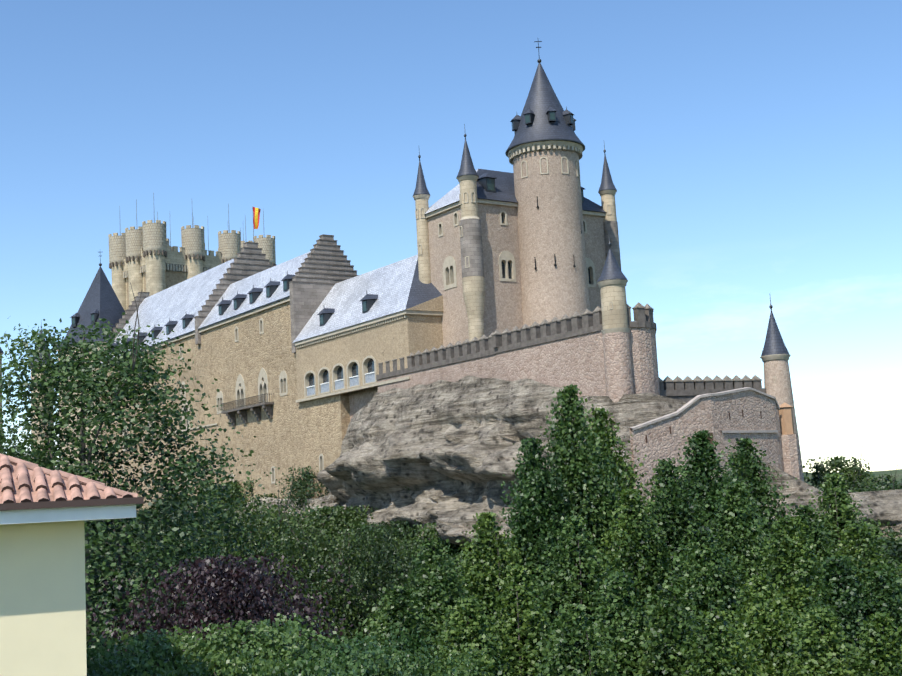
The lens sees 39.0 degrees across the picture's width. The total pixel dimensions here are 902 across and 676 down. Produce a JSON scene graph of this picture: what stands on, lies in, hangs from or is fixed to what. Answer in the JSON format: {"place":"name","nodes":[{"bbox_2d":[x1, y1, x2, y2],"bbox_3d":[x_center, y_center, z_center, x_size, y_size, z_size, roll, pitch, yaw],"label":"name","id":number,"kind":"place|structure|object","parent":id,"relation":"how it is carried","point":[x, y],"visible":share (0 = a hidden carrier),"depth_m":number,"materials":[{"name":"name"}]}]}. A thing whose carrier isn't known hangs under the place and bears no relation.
{"place":"outdoors","nodes":[
{"label":"outdoors","id":0,"kind":"place"},
{"bbox_2d":[0,0,901,472],"label":"sky","id":1,"kind":"structure","parent":0,"point":[753,148],"materials":[{"name":"blue"}]},
{"bbox_2d":[91,469,901,629],"bbox_3d":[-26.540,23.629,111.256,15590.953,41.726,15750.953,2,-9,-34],"label":"terrain","id":2,"kind":"structure","parent":0,"point":[898,472],"depth_m":180.91,"materials":[{"name":"green plant"}]},
{"bbox_2d":[0,453,143,675],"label":"house","id":3,"kind":"structure","parent":2,"relation":"on","point":[45,514],"depth_m":19.27,"materials":[{"name":"white paint"}]},
{"bbox_2d":[0,411,179,646],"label":"tree","id":4,"kind":"object","parent":2,"relation":"on","point":[98,570],"depth_m":67.67,"materials":[{"name":"green plant"}]},
{"bbox_2d":[110,509,160,571],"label":"slope tree","id":5,"kind":"object","parent":2,"relation":"on","point":[131,564],"visible":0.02,"depth_m":180.57,"materials":[{"name":"green plant"}]},
{"bbox_2d":[86,640,220,675],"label":"shrub","id":6,"kind":"object","parent":2,"relation":"on","point":[92,670],"visible":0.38,"depth_m":26.68,"materials":[{"name":"green plant"}]},
{"bbox_2d":[120,497,191,565],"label":"slope tree","id":7,"kind":"object","parent":2,"relation":"on","point":[168,515],"visible":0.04,"depth_m":173.60,"materials":[{"name":"green plant"}]},
{"bbox_2d":[0,283,312,672],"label":"tree","id":8,"kind":"object","parent":2,"relation":"on","point":[64,369],"visible":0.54,"depth_m":51.26,"materials":[{"name":"green plant"}]},
{"bbox_2d":[89,622,289,675],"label":"shrub","id":9,"kind":"object","parent":2,"relation":"on","point":[145,641],"visible":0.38,"depth_m":29.31,"materials":[{"name":"green plant"}]},
{"bbox_2d":[108,193,275,310],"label":"castle tower","id":10,"kind":"structure","parent":2,"relation":"on","point":[145,257],"depth_m":239.37,"materials":[{"name":"stone"}]},
{"bbox_2d":[252,206,260,241],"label":"flag","id":11,"kind":"object","parent":10,"relation":"attached to","point":[256,214],"visible":0.98,"depth_m":253.12,"materials":[{"name":"multicoloured"}]},
{"bbox_2d":[143,513,248,583],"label":"slope tree","id":12,"kind":"object","parent":2,"relation":"on","point":[195,539],"visible":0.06,"depth_m":146.76,"materials":[{"name":"green plant"}]},
{"bbox_2d":[189,481,252,512],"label":"slope tree","id":13,"kind":"object","parent":2,"relation":"on","point":[237,485],"visible":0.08,"depth_m":165.08,"materials":[{"name":"green plant"}]},
{"bbox_2d":[86,552,369,668],"bbox_3d":[-6.455,12.830,38.540,10.711,12.415,12.198,2,-9,-34],"label":"bush","id":14,"kind":"object","parent":2,"relation":"on","point":[215,588],"visible":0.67,"depth_m":38.38,"materials":[{"name":"purple plant"}]},
{"bbox_2d":[132,644,341,675],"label":"shrub","id":15,"kind":"object","parent":2,"relation":"on","point":[238,661],"visible":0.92,"depth_m":25.30,"materials":[{"name":"green plant"}]},
{"bbox_2d":[91,613,387,675],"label":"shrub","id":16,"kind":"object","parent":2,"relation":"on","point":[272,635],"visible":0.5,"depth_m":28.95,"materials":[{"name":"green plant"}]},
{"bbox_2d":[134,463,381,656],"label":"bush","id":17,"kind":"object","parent":2,"relation":"on","point":[275,515],"visible":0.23,"depth_m":77.85,"materials":[{"name":"green plant"}]},
{"bbox_2d":[241,492,281,514],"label":"slope tree","id":18,"kind":"object","parent":2,"relation":"on","point":[267,495],"visible":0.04,"depth_m":157.93,"materials":[{"name":"green plant"}]},
{"bbox_2d":[101,234,443,512],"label":"castle building","id":19,"kind":"structure","parent":2,"relation":"on","point":[291,354],"depth_m":158.58,"materials":[{"name":"beige stone"}]},
{"bbox_2d":[232,512,321,580],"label":"slope tree","id":20,"kind":"object","parent":2,"relation":"on","point":[262,544],"visible":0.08,"depth_m":137.45,"materials":[{"name":"green plant"}]},
{"bbox_2d":[221,646,383,675],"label":"shrub","id":21,"kind":"object","parent":2,"relation":"on","point":[299,667],"visible":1,"depth_m":23.93,"materials":[{"name":"green plant"}]},
{"bbox_2d":[276,578,353,622],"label":"slope tree","id":22,"kind":"object","parent":2,"relation":"on","point":[314,589],"depth_m":105.79,"materials":[{"name":"green plant"}]},
{"bbox_2d":[272,597,370,622],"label":"slope tree","id":23,"kind":"object","parent":2,"relation":"on","point":[318,614],"depth_m":88.13,"materials":[{"name":"green plant"}]},
{"bbox_2d":[260,505,383,580],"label":"slope tree","id":24,"kind":"object","parent":2,"relation":"on","point":[335,518],"visible":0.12,"depth_m":127.28,"materials":[{"name":"green plant"}]},
{"bbox_2d":[310,618,380,644],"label":"slope tree","id":25,"kind":"object","parent":2,"relation":"on","point":[354,631],"depth_m":77.02,"materials":[{"name":"green plant"}]},
{"bbox_2d":[316,520,376,578],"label":"slope tree","id":26,"kind":"object","parent":2,"relation":"on","point":[360,525],"visible":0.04,"depth_m":126.39,"materials":[{"name":"green plant"}]},
{"bbox_2d":[265,498,432,652],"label":"bush","id":27,"kind":"object","parent":2,"relation":"on","point":[387,580],"visible":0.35,"depth_m":78.30,"materials":[{"name":"green plant"}]},
{"bbox_2d":[262,626,456,675],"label":"shrub","id":28,"kind":"object","parent":2,"relation":"on","point":[371,650],"visible":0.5,"depth_m":28.79,"materials":[{"name":"green plant"}]},
{"bbox_2d":[337,519,425,576],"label":"slope tree","id":29,"kind":"object","parent":2,"relation":"on","point":[398,524],"visible":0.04,"depth_m":120.16,"materials":[{"name":"green plant"}]},
{"bbox_2d":[360,536,416,562],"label":"slope tree","id":30,"kind":"object","parent":2,"relation":"on","point":[387,545],"depth_m":118.25,"materials":[{"name":"green plant"}]},
{"bbox_2d":[323,555,459,610],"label":"slope tree","id":31,"kind":"object","parent":2,"relation":"on","point":[364,571],"visible":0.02,"depth_m":95.96,"materials":[{"name":"green plant"}]},
{"bbox_2d":[363,584,448,674],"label":"poplar tree","id":32,"kind":"object","parent":2,"relation":"on","point":[396,612],"visible":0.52,"depth_m":60.86,"materials":[{"name":"green plant"}]},
{"bbox_2d":[341,593,510,649],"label":"slope tree","id":33,"kind":"object","parent":2,"relation":"on","point":[372,621],"visible":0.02,"depth_m":68.61,"materials":[{"name":"green plant"}]},
{"bbox_2d":[397,540,455,564],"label":"slope tree","id":34,"kind":"object","parent":2,"relation":"on","point":[418,548],"visible":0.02,"depth_m":116.32,"materials":[{"name":"green plant"}]},
{"bbox_2d":[387,522,472,562],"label":"slope tree","id":35,"kind":"object","parent":2,"relation":"on","point":[431,531],"visible":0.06,"depth_m":116.13,"materials":[{"name":"green plant"}]},
{"bbox_2d":[379,538,488,664],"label":"poplar tree","id":36,"kind":"object","parent":2,"relation":"on","point":[438,584],"visible":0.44,"depth_m":65.16,"materials":[{"name":"green plant"}]},
{"bbox_2d":[355,643,522,675],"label":"shrub","id":37,"kind":"object","parent":2,"relation":"on","point":[469,658],"visible":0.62,"depth_m":29.88,"materials":[{"name":"green plant"}]},
{"bbox_2d":[417,560,461,576],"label":"slope tree","id":38,"kind":"object","parent":2,"relation":"on","point":[454,565],"depth_m":102.13,"materials":[{"name":"green plant"}]},
{"bbox_2d":[448,549,474,572],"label":"slope tree","id":39,"kind":"object","parent":2,"relation":"on","point":[460,558],"visible":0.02,"depth_m":105.66,"materials":[{"name":"green plant"}]},
{"bbox_2d":[429,595,532,675],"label":"poplar tree","id":40,"kind":"object","parent":2,"relation":"on","point":[470,631],"visible":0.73,"depth_m":50.93,"materials":[{"name":"green plant"}]},
{"bbox_2d":[454,537,517,574],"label":"slope tree","id":41,"kind":"object","parent":2,"relation":"on","point":[481,558],"depth_m":98.80,"materials":[{"name":"green plant"}]},
{"bbox_2d":[449,511,545,626],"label":"poplar tree","id":42,"kind":"object","parent":2,"relation":"on","point":[485,572],"visible":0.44,"depth_m":69.06,"materials":[{"name":"green plant"}]},
{"bbox_2d":[99,375,901,571],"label":"cliff rock","id":43,"kind":"object","parent":2,"relation":"on","point":[445,452],"visible":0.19,"depth_m":118.36,"materials":[{"name":"grey stone"}]},
{"bbox_2d":[0,259,124,479],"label":"towers","id":44,"kind":"structure","parent":43,"relation":"on","point":[101,300],"depth_m":218.90,"materials":[{"name":"stone"}]},
{"bbox_2d":[242,478,257,494],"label":"cliff bush","id":45,"kind":"object","parent":43,"relation":"on","point":[248,486],"visible":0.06,"depth_m":163.17,"materials":[{"name":"green plant"}]},
{"bbox_2d":[263,466,329,516],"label":"slope tree","id":46,"kind":"object","parent":43,"relation":"on","point":[299,485],"visible":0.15,"depth_m":148.76,"materials":[{"name":"green plant"}]},
{"bbox_2d":[376,230,659,401],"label":"terrace walls","id":47,"kind":"structure","parent":43,"relation":"on","point":[611,353],"depth_m":109.94,"materials":[{"name":"stone"}]},
{"bbox_2d":[413,41,620,346],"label":"castle keep","id":48,"kind":"structure","parent":47,"relation":"on","point":[526,241],"depth_m":133.50,"materials":[{"name":"stone"}]},
{"bbox_2d":[629,298,803,536],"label":"bastion lower works","id":49,"kind":"structure","parent":43,"relation":"on","point":[724,409],"depth_m":104.02,"materials":[{"name":"stone"}]},
{"bbox_2d":[471,564,563,675],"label":"poplar tree","id":50,"kind":"object","parent":2,"relation":"on","point":[521,632],"visible":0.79,"depth_m":54.90,"materials":[{"name":"green plant"}]},
{"bbox_2d":[490,437,595,619],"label":"poplar tree","id":51,"kind":"object","parent":2,"relation":"on","point":[536,487],"visible":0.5,"depth_m":72.31,"materials":[{"name":"green plant"}]},
{"bbox_2d":[505,384,635,604],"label":"poplar tree","id":52,"kind":"object","parent":2,"relation":"on","point":[567,455],"visible":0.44,"depth_m":74.47,"materials":[{"name":"green plant"}]},
{"bbox_2d":[528,515,626,671],"bbox_3d":[5.831,21.348,60.308,8.780,25.648,9.364,-2,-8,-11],"label":"poplar tree","id":53,"kind":"object","parent":2,"relation":"on","point":[580,565],"visible":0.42,"depth_m":61.03,"materials":[{"name":"green plant"}]},
{"bbox_2d":[526,603,640,675],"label":"poplar tree","id":54,"kind":"object","parent":2,"relation":"on","point":[572,644],"visible":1,"depth_m":47.48,"materials":[{"name":"green plant"}]},
{"bbox_2d":[580,407,652,539],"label":"poplar tree","id":55,"kind":"object","parent":2,"relation":"on","point":[606,438],"visible":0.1,"depth_m":78.78,"materials":[{"name":"green plant"}]},
{"bbox_2d":[582,571,667,675],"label":"poplar tree","id":56,"kind":"object","parent":2,"relation":"on","point":[622,612],"visible":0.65,"depth_m":50.92,"materials":[{"name":"green plant"}]},
{"bbox_2d":[586,488,687,641],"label":"poplar tree","id":57,"kind":"object","parent":2,"relation":"on","point":[637,549],"visible":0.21,"depth_m":66.81,"materials":[{"name":"green plant"}]},
{"bbox_2d":[621,583,708,675],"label":"poplar tree","id":58,"kind":"object","parent":2,"relation":"on","point":[668,625],"visible":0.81,"depth_m":49.06,"materials":[{"name":"green plant"}]},
{"bbox_2d":[643,457,715,604],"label":"poplar tree","id":59,"kind":"object","parent":2,"relation":"on","point":[675,512],"visible":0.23,"depth_m":71.26,"materials":[{"name":"green plant"}]},
{"bbox_2d":[641,526,752,669],"bbox_3d":[12.718,21.064,57.990,8.978,24.782,8.730,-8,-9,34],"label":"poplar tree","id":60,"kind":"object","parent":2,"relation":"on","point":[704,587],"visible":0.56,"depth_m":59.08,"materials":[{"name":"green plant"}]},
{"bbox_2d":[669,608,775,675],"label":"poplar tree","id":61,"kind":"object","parent":2,"relation":"on","point":[716,643],"visible":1,"depth_m":46.71,"materials":[{"name":"green plant"}]},
{"bbox_2d":[677,430,773,556],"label":"poplar tree","id":62,"kind":"object","parent":2,"relation":"on","point":[702,451],"visible":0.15,"depth_m":81.42,"materials":[{"name":"green plant"}]},
{"bbox_2d":[697,480,784,641],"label":"poplar tree","id":63,"kind":"object","parent":2,"relation":"on","point":[733,513],"visible":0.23,"depth_m":69.07,"materials":[{"name":"green plant"}]},
{"bbox_2d":[715,436,798,555],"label":"poplar tree","id":64,"kind":"object","parent":2,"relation":"on","point":[746,465],"visible":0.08,"depth_m":84.84,"materials":[{"name":"green plant"}]},
{"bbox_2d":[702,572,824,675],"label":"poplar tree","id":65,"kind":"object","parent":2,"relation":"on","point":[772,630],"visible":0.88,"depth_m":53.33,"materials":[{"name":"green plant"}]},
{"bbox_2d":[741,516,836,659],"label":"poplar tree","id":66,"kind":"object","parent":2,"relation":"on","point":[789,552],"visible":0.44,"depth_m":65.48,"materials":[{"name":"green plant"}]},
{"bbox_2d":[774,504,842,600],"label":"poplar tree","id":67,"kind":"object","parent":2,"relation":"on","point":[813,530],"visible":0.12,"depth_m":79.17,"materials":[{"name":"green plant"}]},
{"bbox_2d":[761,604,896,675],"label":"poplar tree","id":68,"kind":"object","parent":2,"relation":"on","point":[818,640],"visible":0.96,"depth_m":49.27,"materials":[{"name":"green plant"}]},
{"bbox_2d":[792,555,885,666],"bbox_3d":[19.019,21.409,57.024,9.017,23.018,9.438,-1,-8,-14],"label":"poplar tree","id":69,"kind":"object","parent":2,"relation":"on","point":[845,596],"visible":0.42,"depth_m":57.67,"materials":[{"name":"green plant"}]},
{"bbox_2d":[798,473,899,561],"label":"poplar tree","id":70,"kind":"object","parent":2,"relation":"on","point":[840,514],"visible":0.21,"depth_m":87.40,"materials":[{"name":"green plant"}]},
{"bbox_2d":[803,445,898,492],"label":"tree","id":71,"kind":"object","parent":2,"relation":"on","point":[854,470],"visible":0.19,"depth_m":119.28,"materials":[{"name":"green plant"}]},
{"bbox_2d":[814,522,901,610],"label":"poplar tree","id":72,"kind":"object","parent":2,"relation":"on","point":[864,547],"visible":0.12,"depth_m":75.95,"materials":[{"name":"green plant"}]},
{"bbox_2d":[845,612,901,675],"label":"poplar tree","id":73,"kind":"object","parent":2,"relation":"on","point":[880,659],"visible":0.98,"depth_m":47.97,"materials":[{"name":"green plant"}]},
{"bbox_2d":[845,464,901,491],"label":"bush","id":74,"kind":"object","parent":2,"relation":"on","point":[880,483],"visible":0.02,"depth_m":148.50,"materials":[{"name":"green plant"}]},
{"bbox_2d":[848,470,898,492],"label":"bush","id":75,"kind":"object","parent":2,"relation":"on","point":[877,488],"visible":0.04,"depth_m":110.17,"materials":[{"name":"green plant"}]},
{"bbox_2d":[850,565,901,674],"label":"poplar tree","id":76,"kind":"object","parent":2,"relation":"on","point":[887,590],"visible":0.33,"depth_m":57.61,"materials":[{"name":"green plant"}]},
{"bbox_2d":[863,518,901,577],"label":"tree","id":77,"kind":"object","parent":2,"relation":"on","point":[893,533],"visible":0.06,"depth_m":98.97,"materials":[{"name":"green plant"}]},
{"bbox_2d":[871,527,901,585],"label":"tree","id":78,"kind":"object","parent":2,"relation":"on","point":[896,544],"visible":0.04,"depth_m":94.93,"materials":[{"name":"green plant"}]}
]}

